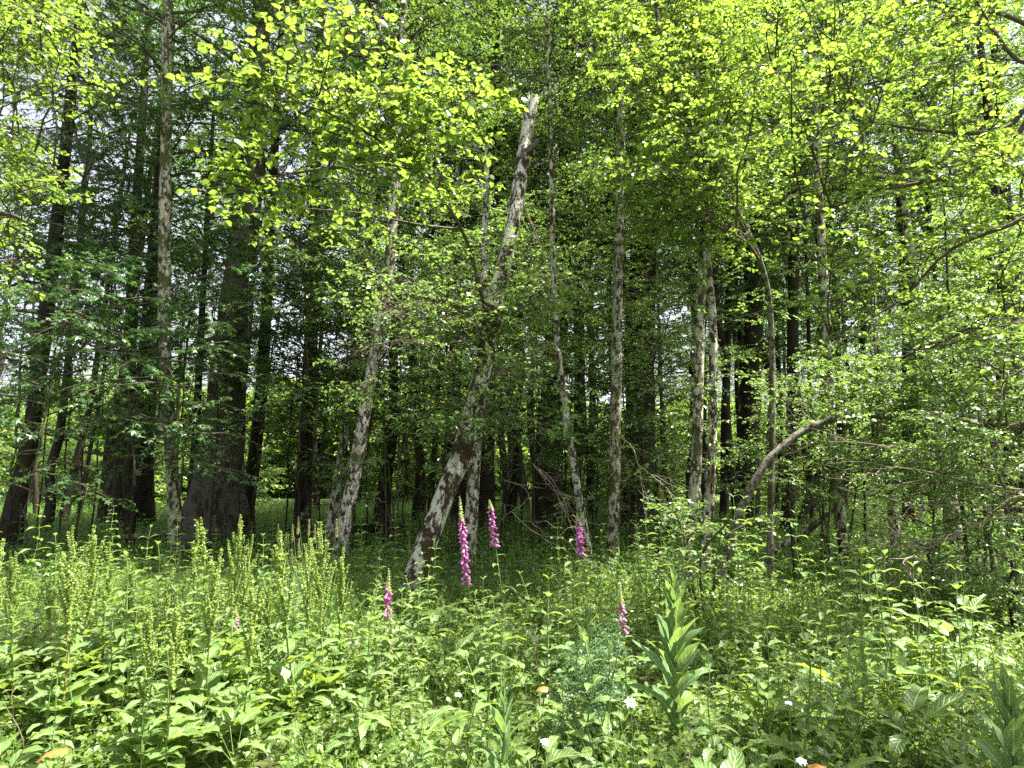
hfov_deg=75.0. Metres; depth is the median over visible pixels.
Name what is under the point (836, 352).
distant tree
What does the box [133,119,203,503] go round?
distant tree
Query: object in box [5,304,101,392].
tree
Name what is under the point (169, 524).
woodland herb
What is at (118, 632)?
leafy herb
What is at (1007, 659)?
broadleaf herb
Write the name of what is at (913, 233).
distant tree
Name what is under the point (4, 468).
distant bush
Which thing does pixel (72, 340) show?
understorey sapling
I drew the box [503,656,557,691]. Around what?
broadleaf herb
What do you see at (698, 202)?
bowed alder
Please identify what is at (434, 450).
thin tree
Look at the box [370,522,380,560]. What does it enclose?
woodland herb
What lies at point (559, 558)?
leafy herb
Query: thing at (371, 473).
distant bush
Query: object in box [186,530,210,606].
leafy herb
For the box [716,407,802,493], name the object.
distant bush
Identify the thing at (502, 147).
canopy tree
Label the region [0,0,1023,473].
sky
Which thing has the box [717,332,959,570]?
hazel shrub
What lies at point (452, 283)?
understorey sapling
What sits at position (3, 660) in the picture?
broadleaf herb
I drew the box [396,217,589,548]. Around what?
understorey sapling
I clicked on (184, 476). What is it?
distant bush
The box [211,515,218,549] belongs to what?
woodland herb
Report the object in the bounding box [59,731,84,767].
leafy herb
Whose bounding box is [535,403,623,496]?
distant bush
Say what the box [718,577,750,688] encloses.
leafy herb
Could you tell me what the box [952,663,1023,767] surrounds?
mullein
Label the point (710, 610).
leafy herb
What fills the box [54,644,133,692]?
broadleaf herb
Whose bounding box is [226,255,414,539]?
understorey sapling
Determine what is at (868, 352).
distant tree
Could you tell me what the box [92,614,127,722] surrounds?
leafy herb
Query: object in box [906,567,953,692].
leafy herb
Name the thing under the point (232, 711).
broadleaf herb
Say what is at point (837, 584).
woodland herb
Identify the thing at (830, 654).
broadleaf herb
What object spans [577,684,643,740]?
broadleaf herb
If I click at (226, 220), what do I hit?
distant tree
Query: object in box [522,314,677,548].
understorey sapling
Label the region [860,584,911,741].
leafy herb
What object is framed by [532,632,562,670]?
broadleaf herb
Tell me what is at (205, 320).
understorey sapling
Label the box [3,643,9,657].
broadleaf herb
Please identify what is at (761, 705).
leafy herb
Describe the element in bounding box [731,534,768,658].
leafy herb
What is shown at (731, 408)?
distant bush
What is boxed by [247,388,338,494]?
distant bush
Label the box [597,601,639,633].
broadleaf herb
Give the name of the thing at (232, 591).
dock plant
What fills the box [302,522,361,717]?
dock plant
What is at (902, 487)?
understorey sapling
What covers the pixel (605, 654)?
feathery plant
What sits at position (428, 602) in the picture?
leafy herb
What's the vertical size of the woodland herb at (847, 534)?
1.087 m
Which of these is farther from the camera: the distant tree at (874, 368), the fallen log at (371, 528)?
the distant tree at (874, 368)
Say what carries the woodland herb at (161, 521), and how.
on the ground at (212, 760)
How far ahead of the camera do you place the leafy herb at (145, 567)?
7.29 m
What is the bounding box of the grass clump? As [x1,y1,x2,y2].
[222,516,414,655]
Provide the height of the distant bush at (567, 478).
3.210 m
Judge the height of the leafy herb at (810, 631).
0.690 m
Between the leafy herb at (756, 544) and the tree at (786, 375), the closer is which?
the leafy herb at (756, 544)
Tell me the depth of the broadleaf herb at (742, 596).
7.20 m
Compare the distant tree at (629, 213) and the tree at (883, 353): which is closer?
the distant tree at (629, 213)
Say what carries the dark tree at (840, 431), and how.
on the ground at (212, 760)
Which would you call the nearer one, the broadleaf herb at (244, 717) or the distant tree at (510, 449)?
the broadleaf herb at (244, 717)
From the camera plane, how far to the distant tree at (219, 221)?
33.12 m
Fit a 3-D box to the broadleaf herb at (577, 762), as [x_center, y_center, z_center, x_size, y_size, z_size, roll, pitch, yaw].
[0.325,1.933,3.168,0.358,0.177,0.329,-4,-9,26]
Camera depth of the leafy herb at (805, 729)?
3.33 m
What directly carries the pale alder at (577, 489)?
on the ground at (212, 760)
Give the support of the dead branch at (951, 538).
on the ground at (212, 760)
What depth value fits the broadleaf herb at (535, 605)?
7.23 m
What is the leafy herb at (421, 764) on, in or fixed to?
on the ground at (212, 760)
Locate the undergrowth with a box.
[0,543,1023,767]
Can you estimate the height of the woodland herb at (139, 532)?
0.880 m
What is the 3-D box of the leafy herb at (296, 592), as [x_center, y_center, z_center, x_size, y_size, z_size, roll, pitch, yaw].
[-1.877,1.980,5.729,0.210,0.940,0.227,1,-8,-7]
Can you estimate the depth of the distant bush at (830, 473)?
41.44 m
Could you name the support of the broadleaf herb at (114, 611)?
on the ground at (212, 760)
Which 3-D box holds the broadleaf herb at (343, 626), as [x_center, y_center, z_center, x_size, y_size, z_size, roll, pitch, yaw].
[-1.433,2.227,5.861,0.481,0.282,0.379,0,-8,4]
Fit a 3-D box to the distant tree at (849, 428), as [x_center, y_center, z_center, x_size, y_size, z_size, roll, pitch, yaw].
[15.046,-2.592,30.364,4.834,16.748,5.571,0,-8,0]
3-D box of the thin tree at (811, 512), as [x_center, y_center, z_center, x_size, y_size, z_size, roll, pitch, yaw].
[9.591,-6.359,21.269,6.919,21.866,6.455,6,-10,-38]
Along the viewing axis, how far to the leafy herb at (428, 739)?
3.31 m
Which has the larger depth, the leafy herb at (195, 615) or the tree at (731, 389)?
the tree at (731, 389)
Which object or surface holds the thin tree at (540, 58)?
on the ground at (212, 760)
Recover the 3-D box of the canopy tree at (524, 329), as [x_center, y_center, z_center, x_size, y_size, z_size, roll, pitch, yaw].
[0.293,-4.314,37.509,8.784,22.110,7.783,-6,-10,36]
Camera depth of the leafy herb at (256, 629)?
6.15 m
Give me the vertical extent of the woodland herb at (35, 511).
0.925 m
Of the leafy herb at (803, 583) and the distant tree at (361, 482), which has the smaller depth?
the leafy herb at (803, 583)
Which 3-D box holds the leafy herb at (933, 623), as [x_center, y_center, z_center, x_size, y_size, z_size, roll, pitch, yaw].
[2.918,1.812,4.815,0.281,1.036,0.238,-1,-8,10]
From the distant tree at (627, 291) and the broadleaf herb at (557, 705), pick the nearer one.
the broadleaf herb at (557, 705)
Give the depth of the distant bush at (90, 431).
44.32 m
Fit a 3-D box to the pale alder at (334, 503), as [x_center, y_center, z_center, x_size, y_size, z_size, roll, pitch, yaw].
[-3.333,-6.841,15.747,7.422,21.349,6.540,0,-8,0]
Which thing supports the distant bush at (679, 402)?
on the ground at (212, 760)
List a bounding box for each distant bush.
[0,376,113,492]
[0,386,73,484]
[0,407,41,486]
[0,434,17,503]
[0,459,59,502]
[1,394,105,492]
[31,441,100,507]
[38,433,104,502]
[39,362,251,495]
[41,389,186,491]
[41,392,191,498]
[55,455,101,504]
[73,413,186,474]
[91,435,188,505]
[100,388,260,493]
[154,451,181,503]
[178,443,190,499]
[189,388,335,497]
[244,457,286,504]
[245,375,356,495]
[245,397,295,493]
[246,354,394,498]
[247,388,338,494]
[277,428,332,488]
[284,392,396,496]
[315,403,411,498]
[320,379,443,491]
[326,397,454,498]
[346,448,413,501]
[362,467,393,501]
[376,354,537,500]
[394,462,440,500]
[396,385,523,495]
[426,407,535,494]
[523,450,531,499]
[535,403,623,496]
[563,457,608,500]
[563,466,601,501]
[596,436,665,500]
[597,447,657,497]
[621,388,720,496]
[655,400,732,498]
[655,442,686,500]
[655,447,685,501]
[665,419,735,493]
[676,393,799,492]
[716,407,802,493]
[759,427,848,493]
[760,441,828,502]
[775,410,864,492]
[796,452,865,496]
[797,433,853,495]
[814,445,882,508]
[844,441,900,502]
[847,423,937,497]
[854,420,974,493]
[859,452,901,499]
[965,442,1000,502]
[973,434,1003,488]
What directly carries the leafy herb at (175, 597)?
on the ground at (212, 760)
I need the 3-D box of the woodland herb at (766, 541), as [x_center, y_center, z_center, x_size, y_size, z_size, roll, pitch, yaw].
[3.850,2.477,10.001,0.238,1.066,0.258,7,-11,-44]
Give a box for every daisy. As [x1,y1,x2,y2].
[455,693,460,757]
[541,738,549,767]
[625,698,636,767]
[785,701,794,767]
[796,757,805,767]
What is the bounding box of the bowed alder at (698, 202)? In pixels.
[559,0,835,586]
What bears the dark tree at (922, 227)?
on the ground at (212, 760)
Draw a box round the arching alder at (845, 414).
[710,346,1023,596]
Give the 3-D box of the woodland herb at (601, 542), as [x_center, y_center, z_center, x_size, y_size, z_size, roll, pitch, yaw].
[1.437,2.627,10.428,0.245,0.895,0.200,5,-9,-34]
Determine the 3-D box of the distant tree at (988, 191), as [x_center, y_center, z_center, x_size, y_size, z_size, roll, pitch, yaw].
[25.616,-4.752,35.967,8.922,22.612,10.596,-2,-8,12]
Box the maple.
[69,0,455,545]
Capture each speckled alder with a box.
[10,0,330,552]
[493,0,718,565]
[712,0,925,567]
[772,0,986,559]
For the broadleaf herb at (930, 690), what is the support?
on the ground at (212, 760)
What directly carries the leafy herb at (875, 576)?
on the ground at (212, 760)
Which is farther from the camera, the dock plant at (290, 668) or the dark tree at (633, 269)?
the dark tree at (633, 269)
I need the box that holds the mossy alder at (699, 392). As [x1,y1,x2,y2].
[620,0,840,574]
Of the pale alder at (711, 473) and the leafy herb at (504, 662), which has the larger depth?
the pale alder at (711, 473)
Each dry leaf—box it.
[35,748,68,762]
[536,686,547,692]
[807,763,825,767]
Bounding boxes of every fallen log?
[113,531,187,540]
[287,523,405,539]
[774,506,833,553]
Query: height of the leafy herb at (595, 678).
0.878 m
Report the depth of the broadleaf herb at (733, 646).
5.64 m
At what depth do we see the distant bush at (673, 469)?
37.06 m
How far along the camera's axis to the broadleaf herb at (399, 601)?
7.20 m
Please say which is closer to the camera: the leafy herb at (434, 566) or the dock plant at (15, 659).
the dock plant at (15, 659)
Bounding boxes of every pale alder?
[204,0,528,550]
[258,0,520,562]
[409,135,541,565]
[450,0,645,569]
[625,0,802,574]
[762,0,1023,548]
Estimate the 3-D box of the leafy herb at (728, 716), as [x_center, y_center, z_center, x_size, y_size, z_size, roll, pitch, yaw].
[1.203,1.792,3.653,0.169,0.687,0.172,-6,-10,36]
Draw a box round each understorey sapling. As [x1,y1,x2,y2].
[0,162,155,557]
[0,191,194,533]
[0,212,223,547]
[0,252,178,572]
[0,262,205,561]
[1,111,219,534]
[3,183,224,545]
[24,248,241,557]
[56,318,273,566]
[61,213,328,548]
[62,154,291,457]
[140,179,367,535]
[170,217,388,546]
[171,194,380,516]
[183,223,416,553]
[202,240,386,536]
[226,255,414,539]
[231,171,411,549]
[235,171,434,508]
[295,220,476,544]
[331,327,493,529]
[340,239,519,548]
[362,183,544,546]
[379,231,510,554]
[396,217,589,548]
[435,189,630,541]
[446,349,582,554]
[472,223,604,552]
[488,327,642,545]
[510,173,706,542]
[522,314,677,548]
[551,299,755,552]
[551,392,690,551]
[567,178,767,545]
[705,359,880,580]
[785,339,942,573]
[839,292,1023,561]
[843,425,1023,616]
[852,320,1018,562]
[866,200,1023,567]
[881,140,1023,562]
[884,223,1023,515]
[902,412,1023,629]
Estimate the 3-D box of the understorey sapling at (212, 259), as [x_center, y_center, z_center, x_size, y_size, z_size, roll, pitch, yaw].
[-6.349,-0.016,14.267,4.458,7.254,4.051,-1,-8,9]
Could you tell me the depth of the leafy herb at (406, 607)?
6.51 m
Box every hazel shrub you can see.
[280,225,469,548]
[537,218,703,549]
[616,490,797,623]
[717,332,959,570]
[899,289,1023,614]
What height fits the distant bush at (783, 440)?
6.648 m
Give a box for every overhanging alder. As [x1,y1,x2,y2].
[0,0,155,301]
[691,0,1023,415]
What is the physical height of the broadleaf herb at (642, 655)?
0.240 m
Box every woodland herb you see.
[0,543,13,602]
[10,504,26,550]
[12,503,50,606]
[19,514,35,562]
[28,503,37,538]
[48,489,66,552]
[75,546,89,602]
[76,534,91,580]
[85,506,98,547]
[96,509,115,570]
[103,505,121,567]
[134,514,144,556]
[153,495,169,548]
[159,518,173,570]
[164,509,184,572]
[208,525,220,555]
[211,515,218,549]
[249,533,270,598]
[251,549,265,596]
[265,511,276,547]
[272,533,289,595]
[283,534,296,597]
[284,502,296,544]
[286,510,295,548]
[301,499,313,541]
[349,506,368,581]
[353,529,362,560]
[369,549,386,609]
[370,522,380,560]
[371,524,385,568]
[386,511,404,584]
[399,503,416,560]
[437,519,447,560]
[474,551,486,588]
[478,503,488,543]
[484,518,496,574]
[489,499,500,541]
[517,497,528,555]
[521,524,529,558]
[529,549,539,592]
[563,506,571,546]
[594,523,611,570]
[624,548,641,610]
[628,505,645,563]
[647,539,658,584]
[648,516,668,607]
[652,490,669,558]
[674,512,696,580]
[738,512,755,579]
[760,513,778,562]
[774,528,781,560]
[795,522,806,566]
[818,539,832,591]
[823,529,832,568]
[827,529,846,594]
[840,524,863,605]
[840,533,858,594]
[855,511,883,593]
[920,501,936,542]
[994,533,1012,573]
[1002,509,1023,603]
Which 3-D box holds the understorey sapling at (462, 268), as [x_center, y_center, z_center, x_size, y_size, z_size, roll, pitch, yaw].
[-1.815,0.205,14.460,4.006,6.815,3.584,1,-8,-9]
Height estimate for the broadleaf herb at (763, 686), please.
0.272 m
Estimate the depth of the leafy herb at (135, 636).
4.65 m
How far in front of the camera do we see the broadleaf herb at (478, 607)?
6.85 m
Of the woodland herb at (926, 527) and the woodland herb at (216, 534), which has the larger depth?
the woodland herb at (926, 527)
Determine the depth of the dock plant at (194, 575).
5.29 m
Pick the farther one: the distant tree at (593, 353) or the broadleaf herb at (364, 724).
the distant tree at (593, 353)
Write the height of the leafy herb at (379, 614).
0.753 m
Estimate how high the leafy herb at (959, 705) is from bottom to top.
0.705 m
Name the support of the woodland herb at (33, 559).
on the ground at (212, 760)
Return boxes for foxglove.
[219,609,258,681]
[371,568,416,679]
[456,499,510,684]
[482,500,527,664]
[572,513,606,647]
[602,584,656,713]
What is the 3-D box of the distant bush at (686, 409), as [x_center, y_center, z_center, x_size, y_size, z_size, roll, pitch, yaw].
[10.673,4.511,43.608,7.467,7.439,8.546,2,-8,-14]
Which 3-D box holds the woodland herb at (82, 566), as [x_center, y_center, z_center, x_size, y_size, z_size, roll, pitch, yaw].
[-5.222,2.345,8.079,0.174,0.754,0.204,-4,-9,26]
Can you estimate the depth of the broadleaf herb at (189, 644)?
4.97 m
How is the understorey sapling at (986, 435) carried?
on the ground at (212, 760)
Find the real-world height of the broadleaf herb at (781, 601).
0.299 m
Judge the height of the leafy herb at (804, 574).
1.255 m
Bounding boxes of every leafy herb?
[0,667,22,737]
[8,582,29,632]
[11,551,35,606]
[17,563,52,669]
[24,671,73,767]
[25,660,62,762]
[32,552,83,688]
[43,533,64,609]
[43,590,79,687]
[57,649,88,757]
[58,541,84,610]
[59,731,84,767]
[79,545,104,604]
[89,558,108,622]
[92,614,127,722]
[98,550,146,709]
[113,580,151,705]
[113,619,137,681]
[116,687,153,763]
[117,628,167,767]
[132,540,172,659]
[133,525,158,610]
[134,644,169,766]
[148,645,188,767]
[152,528,185,635]
[153,568,183,644]
[159,556,172,605]
[159,587,193,712]
[166,574,184,640]
[170,578,188,629]
[178,579,204,677]
[180,541,200,612]
[180,586,190,621]
[180,601,204,709]
[185,551,215,630]
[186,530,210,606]
[192,548,215,612]
[199,560,221,629]
[215,586,235,642]
[219,597,239,657]
[221,536,247,609]
[244,570,265,647]
[257,558,283,640]
[264,564,280,620]
[278,566,311,654]
[280,559,305,650]
[280,678,302,748]
[289,537,324,675]
[291,570,312,651]
[301,632,328,725]
[310,521,331,601]
[311,529,334,597]
[324,595,340,665]
[336,597,395,759]
[353,542,370,605]
[363,583,393,708]
[367,585,384,649]
[370,570,384,623]
[373,591,402,696]
[374,611,397,696]
[383,670,402,740]
[388,587,414,690]
[391,674,412,746]
[392,560,404,609]
[394,621,423,724]
[396,575,415,632]
[403,577,431,682]
[405,661,439,767]
[406,695,439,767]
[409,552,432,622]
[414,565,423,604]
[415,564,437,648]
[420,537,442,615]
[428,556,442,605]
[431,598,459,685]
[443,651,490,767]
[465,591,487,674]
[466,599,481,657]
[470,576,494,658]
[474,611,506,747]
[476,591,496,651]
[482,589,517,705]
[484,594,508,685]
[488,584,506,658]
[498,564,510,610]
[507,570,537,664]
[522,574,572,723]
[534,614,558,705]
[544,579,570,674]
[548,557,573,640]
[549,523,571,608]
[555,609,580,705]
[561,515,585,619]
[564,635,615,767]
[576,547,592,611]
[593,577,608,629]
[593,606,607,638]
[594,592,610,644]
[595,697,625,767]
[596,640,623,753]
[599,570,620,633]
[606,565,627,648]
[622,523,653,640]
[626,740,649,767]
[629,526,654,613]
[629,580,650,660]
[632,506,660,612]
[641,547,661,623]
[648,601,666,689]
[652,510,703,640]
[653,537,673,608]
[660,528,693,614]
[678,554,696,625]
[687,643,739,767]
[703,538,724,607]
[706,599,718,644]
[712,644,750,746]
[714,555,741,643]
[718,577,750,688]
[721,493,752,613]
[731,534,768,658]
[735,494,765,620]
[742,491,777,619]
[742,634,772,729]
[745,587,790,749]
[748,716,772,767]
[767,656,789,735]
[772,656,801,762]
[775,614,834,767]
[776,648,804,756]
[784,510,819,627]
[787,572,806,630]
[791,626,845,767]
[794,554,815,627]
[794,609,820,693]
[797,575,824,656]
[798,541,833,637]
[809,559,843,672]
[818,683,844,766]
[828,533,855,630]
[832,553,862,646]
[833,547,888,747]
[833,603,881,752]
[833,635,866,724]
[844,594,883,692]
[850,548,898,672]
[851,520,885,644]
[852,556,908,704]
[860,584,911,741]
[868,549,919,704]
[879,573,905,651]
[896,561,943,682]
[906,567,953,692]
[930,541,953,613]
[930,564,995,729]
[936,571,948,618]
[937,569,956,617]
[939,641,982,750]
[949,566,987,688]
[955,572,979,633]
[958,524,987,617]
[960,595,997,701]
[971,550,998,632]
[971,634,1003,755]
[994,549,1013,599]
[1004,551,1021,594]
[1005,527,1023,631]
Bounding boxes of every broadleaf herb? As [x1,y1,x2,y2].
[0,649,40,696]
[0,650,33,672]
[0,672,38,691]
[0,726,71,767]
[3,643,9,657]
[6,621,76,650]
[20,754,46,767]
[53,601,101,615]
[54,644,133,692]
[74,644,101,660]
[91,613,174,654]
[97,671,143,706]
[101,596,128,618]
[101,647,169,705]
[109,710,185,766]
[131,586,164,619]
[132,613,189,642]
[145,580,181,604]
[151,628,202,672]
[155,624,240,656]
[168,681,239,744]
[174,696,271,752]
[175,650,213,682]
[183,630,244,660]
[185,635,266,689]
[190,686,267,756]
[192,709,266,765]
[255,621,281,645]
[257,627,314,658]
[263,721,351,767]
[310,662,358,693]
[327,623,373,649]
[330,689,419,744]
[337,636,408,680]
[359,705,471,767]
[361,589,397,617]
[381,747,427,765]
[392,591,438,611]
[392,605,450,642]
[404,606,430,625]
[406,633,477,691]
[412,602,473,634]
[412,624,454,652]
[424,729,483,767]
[445,605,468,621]
[446,648,491,685]
[452,595,502,625]
[475,631,526,681]
[483,740,532,767]
[500,640,543,667]
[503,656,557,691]
[516,733,588,767]
[518,598,549,621]
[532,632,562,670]
[534,627,592,680]
[538,687,624,746]
[540,702,577,742]
[543,600,575,628]
[545,619,581,645]
[548,609,584,631]
[549,652,579,677]
[550,691,590,722]
[555,603,584,627]
[571,646,635,680]
[574,758,604,767]
[576,701,623,746]
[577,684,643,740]
[582,617,633,648]
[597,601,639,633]
[614,652,650,688]
[643,600,665,622]
[662,646,717,670]
[689,643,727,672]
[691,746,745,767]
[704,608,753,635]
[704,675,841,767]
[706,632,754,667]
[715,592,757,606]
[737,650,792,687]
[739,673,787,710]
[741,733,888,767]
[753,622,805,656]
[776,600,806,625]
[789,647,966,754]
[809,649,846,674]
[832,686,985,767]
[878,651,930,686]
[883,681,941,711]
[887,607,1023,685]
[896,592,939,614]
[903,721,968,765]
[911,728,967,765]
[926,594,1002,639]
[953,619,994,650]
[980,653,1023,695]
[1009,597,1023,622]
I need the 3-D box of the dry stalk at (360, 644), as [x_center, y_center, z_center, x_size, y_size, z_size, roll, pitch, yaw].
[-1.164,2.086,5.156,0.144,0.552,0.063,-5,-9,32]
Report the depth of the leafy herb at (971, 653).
4.55 m
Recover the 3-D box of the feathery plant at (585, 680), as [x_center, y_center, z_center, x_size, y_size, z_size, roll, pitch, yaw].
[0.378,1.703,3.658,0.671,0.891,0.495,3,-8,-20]
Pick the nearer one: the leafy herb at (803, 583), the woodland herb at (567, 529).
the leafy herb at (803, 583)
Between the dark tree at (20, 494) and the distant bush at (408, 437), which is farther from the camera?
the distant bush at (408, 437)
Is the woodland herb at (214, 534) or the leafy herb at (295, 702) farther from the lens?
the woodland herb at (214, 534)
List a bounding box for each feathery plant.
[523,614,646,767]
[574,627,641,759]
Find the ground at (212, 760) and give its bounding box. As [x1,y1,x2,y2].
[0,476,1023,767]
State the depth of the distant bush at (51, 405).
50.38 m
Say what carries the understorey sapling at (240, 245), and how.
on the ground at (212, 760)
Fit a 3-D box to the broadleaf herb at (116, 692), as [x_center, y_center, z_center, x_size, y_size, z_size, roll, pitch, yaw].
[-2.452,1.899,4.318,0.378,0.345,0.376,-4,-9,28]
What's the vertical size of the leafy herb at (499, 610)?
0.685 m
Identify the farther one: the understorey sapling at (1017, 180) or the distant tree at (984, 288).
the distant tree at (984, 288)
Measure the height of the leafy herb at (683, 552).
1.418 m
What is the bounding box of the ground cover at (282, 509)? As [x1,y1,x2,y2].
[0,493,1023,607]
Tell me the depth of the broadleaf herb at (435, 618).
6.56 m
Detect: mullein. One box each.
[470,665,523,767]
[565,593,607,687]
[623,565,723,749]
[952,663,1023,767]
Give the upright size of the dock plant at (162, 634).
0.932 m
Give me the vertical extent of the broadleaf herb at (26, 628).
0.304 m
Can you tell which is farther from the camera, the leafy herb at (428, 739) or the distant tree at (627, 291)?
the distant tree at (627, 291)
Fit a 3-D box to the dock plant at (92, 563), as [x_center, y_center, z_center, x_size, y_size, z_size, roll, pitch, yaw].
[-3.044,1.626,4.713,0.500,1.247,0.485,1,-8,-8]
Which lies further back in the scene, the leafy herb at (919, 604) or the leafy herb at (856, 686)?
the leafy herb at (919, 604)
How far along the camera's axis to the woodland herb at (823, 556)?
8.75 m
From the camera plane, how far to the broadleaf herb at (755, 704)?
3.71 m
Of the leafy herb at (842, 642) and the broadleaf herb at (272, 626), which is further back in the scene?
the broadleaf herb at (272, 626)
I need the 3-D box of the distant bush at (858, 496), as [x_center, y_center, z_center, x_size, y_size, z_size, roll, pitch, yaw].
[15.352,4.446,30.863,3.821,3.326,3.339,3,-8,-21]
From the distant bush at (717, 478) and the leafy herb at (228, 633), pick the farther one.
the distant bush at (717, 478)
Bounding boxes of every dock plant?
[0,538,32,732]
[0,551,32,673]
[0,551,54,709]
[1,543,119,744]
[20,570,64,669]
[30,525,113,730]
[37,525,129,683]
[76,541,137,686]
[100,604,179,767]
[101,558,156,675]
[103,595,210,767]
[126,564,175,689]
[161,519,223,662]
[162,548,250,720]
[179,517,245,672]
[193,575,294,758]
[205,515,265,688]
[221,534,262,663]
[249,530,344,720]
[251,579,297,674]
[294,538,337,681]
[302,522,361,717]
[307,547,365,687]
[345,590,389,704]
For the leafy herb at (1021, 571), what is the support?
on the ground at (212, 760)
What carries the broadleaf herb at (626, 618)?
on the ground at (212, 760)
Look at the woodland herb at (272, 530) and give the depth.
12.52 m
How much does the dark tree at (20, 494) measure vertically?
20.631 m
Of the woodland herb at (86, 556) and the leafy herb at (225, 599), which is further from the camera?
the woodland herb at (86, 556)
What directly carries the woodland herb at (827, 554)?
on the ground at (212, 760)
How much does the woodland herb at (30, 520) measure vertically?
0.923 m
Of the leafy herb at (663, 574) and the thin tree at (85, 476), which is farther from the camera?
the thin tree at (85, 476)
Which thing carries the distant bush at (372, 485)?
on the ground at (212, 760)
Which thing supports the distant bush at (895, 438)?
on the ground at (212, 760)
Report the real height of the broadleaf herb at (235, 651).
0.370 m
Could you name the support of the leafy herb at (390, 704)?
on the ground at (212, 760)
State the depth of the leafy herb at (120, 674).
4.80 m
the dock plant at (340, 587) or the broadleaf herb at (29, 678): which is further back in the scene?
the dock plant at (340, 587)
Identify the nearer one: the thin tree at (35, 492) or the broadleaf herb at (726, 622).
the broadleaf herb at (726, 622)
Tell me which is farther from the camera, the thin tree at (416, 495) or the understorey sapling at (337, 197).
the thin tree at (416, 495)
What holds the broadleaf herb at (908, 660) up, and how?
on the ground at (212, 760)
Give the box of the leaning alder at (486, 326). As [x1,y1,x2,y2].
[164,0,602,607]
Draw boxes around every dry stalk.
[0,673,29,748]
[338,615,357,687]
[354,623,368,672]
[377,626,403,716]
[529,628,540,704]
[569,648,591,746]
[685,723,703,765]
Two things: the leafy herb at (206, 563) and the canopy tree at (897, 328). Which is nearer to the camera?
the leafy herb at (206, 563)
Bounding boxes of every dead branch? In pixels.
[478,464,601,571]
[603,437,690,528]
[770,428,1023,578]
[835,494,1023,643]
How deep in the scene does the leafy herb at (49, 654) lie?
4.32 m
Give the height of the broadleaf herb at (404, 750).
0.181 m
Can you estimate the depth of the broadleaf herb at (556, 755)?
3.17 m
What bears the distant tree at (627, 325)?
on the ground at (212, 760)
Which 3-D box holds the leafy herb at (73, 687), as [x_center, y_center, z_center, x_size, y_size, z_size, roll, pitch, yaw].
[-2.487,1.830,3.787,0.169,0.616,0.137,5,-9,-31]
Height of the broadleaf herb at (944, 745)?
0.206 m
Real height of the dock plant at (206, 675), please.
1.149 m
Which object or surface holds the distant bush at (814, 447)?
on the ground at (212, 760)
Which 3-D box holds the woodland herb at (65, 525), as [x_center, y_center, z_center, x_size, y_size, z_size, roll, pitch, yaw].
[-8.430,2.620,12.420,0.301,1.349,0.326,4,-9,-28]
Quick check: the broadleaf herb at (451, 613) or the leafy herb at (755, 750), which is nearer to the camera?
the leafy herb at (755, 750)
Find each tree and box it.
[0,0,196,548]
[0,0,228,531]
[0,0,309,528]
[0,0,324,545]
[0,137,77,377]
[0,353,44,475]
[0,366,42,481]
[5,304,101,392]
[29,266,39,515]
[31,0,238,525]
[59,120,131,520]
[76,285,114,518]
[124,0,376,527]
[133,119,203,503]
[134,0,176,526]
[165,219,214,503]
[172,342,208,389]
[173,325,212,391]
[180,70,281,259]
[182,0,442,527]
[184,312,216,392]
[185,313,270,457]
[186,58,217,495]
[203,144,267,278]
[227,43,481,523]
[287,144,348,512]
[291,152,415,503]
[301,0,513,514]
[305,0,502,523]
[306,0,523,541]
[324,0,528,511]
[331,246,389,503]
[345,39,564,523]
[370,0,527,521]
[380,228,424,501]
[403,0,572,529]
[411,153,435,525]
[415,11,560,399]
[420,204,503,409]
[421,260,474,477]
[423,2,581,510]
[435,21,556,505]
[447,154,571,383]
[456,83,570,522]
[464,0,669,527]
[465,129,546,506]
[466,0,672,537]
[471,110,595,466]
[471,144,556,508]
[488,0,699,490]
[502,8,692,496]
[510,154,542,502]
[519,2,631,517]
[526,312,573,484]
[534,0,694,526]
[535,275,585,502]
[548,0,674,396]
[554,0,719,284]
[557,0,770,530]
[566,200,663,499]
[567,242,624,450]
[568,213,629,450]
[584,0,837,533]
[585,174,708,501]
[588,207,676,365]
[605,251,695,505]
[622,300,678,398]
[626,0,909,529]
[654,330,688,458]
[655,73,826,512]
[655,173,741,503]
[655,333,689,457]
[658,0,805,521]
[658,190,804,409]
[663,301,734,487]
[664,209,814,430]
[671,13,834,512]
[672,0,936,535]
[681,271,768,465]
[685,189,783,482]
[686,278,786,410]
[689,181,847,508]
[695,0,931,522]
[705,213,806,379]
[708,346,765,479]
[711,40,889,511]
[718,227,819,486]
[719,147,900,504]
[719,333,811,489]
[723,69,960,522]
[732,310,816,485]
[737,134,851,330]
[740,153,918,505]
[759,0,1023,530]
[761,71,975,502]
[761,277,847,396]
[761,290,820,460]
[774,0,1023,445]
[797,290,866,531]
[799,177,895,507]
[799,310,864,424]
[800,0,1023,525]
[812,205,900,504]
[839,91,987,511]
[844,269,901,469]
[848,295,967,411]
[848,303,937,424]
[852,0,1023,538]
[857,349,919,424]
[866,191,963,523]
[878,13,1023,457]
[879,0,1023,550]
[889,230,976,503]
[906,99,1023,510]
[932,96,1023,320]
[942,181,970,582]
[954,354,1023,460]
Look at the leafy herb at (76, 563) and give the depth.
7.20 m
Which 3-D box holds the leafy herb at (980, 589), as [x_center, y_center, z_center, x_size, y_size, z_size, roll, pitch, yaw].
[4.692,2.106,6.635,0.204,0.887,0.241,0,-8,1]
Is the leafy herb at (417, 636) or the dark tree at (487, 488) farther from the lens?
the dark tree at (487, 488)
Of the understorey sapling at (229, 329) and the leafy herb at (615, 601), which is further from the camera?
the understorey sapling at (229, 329)

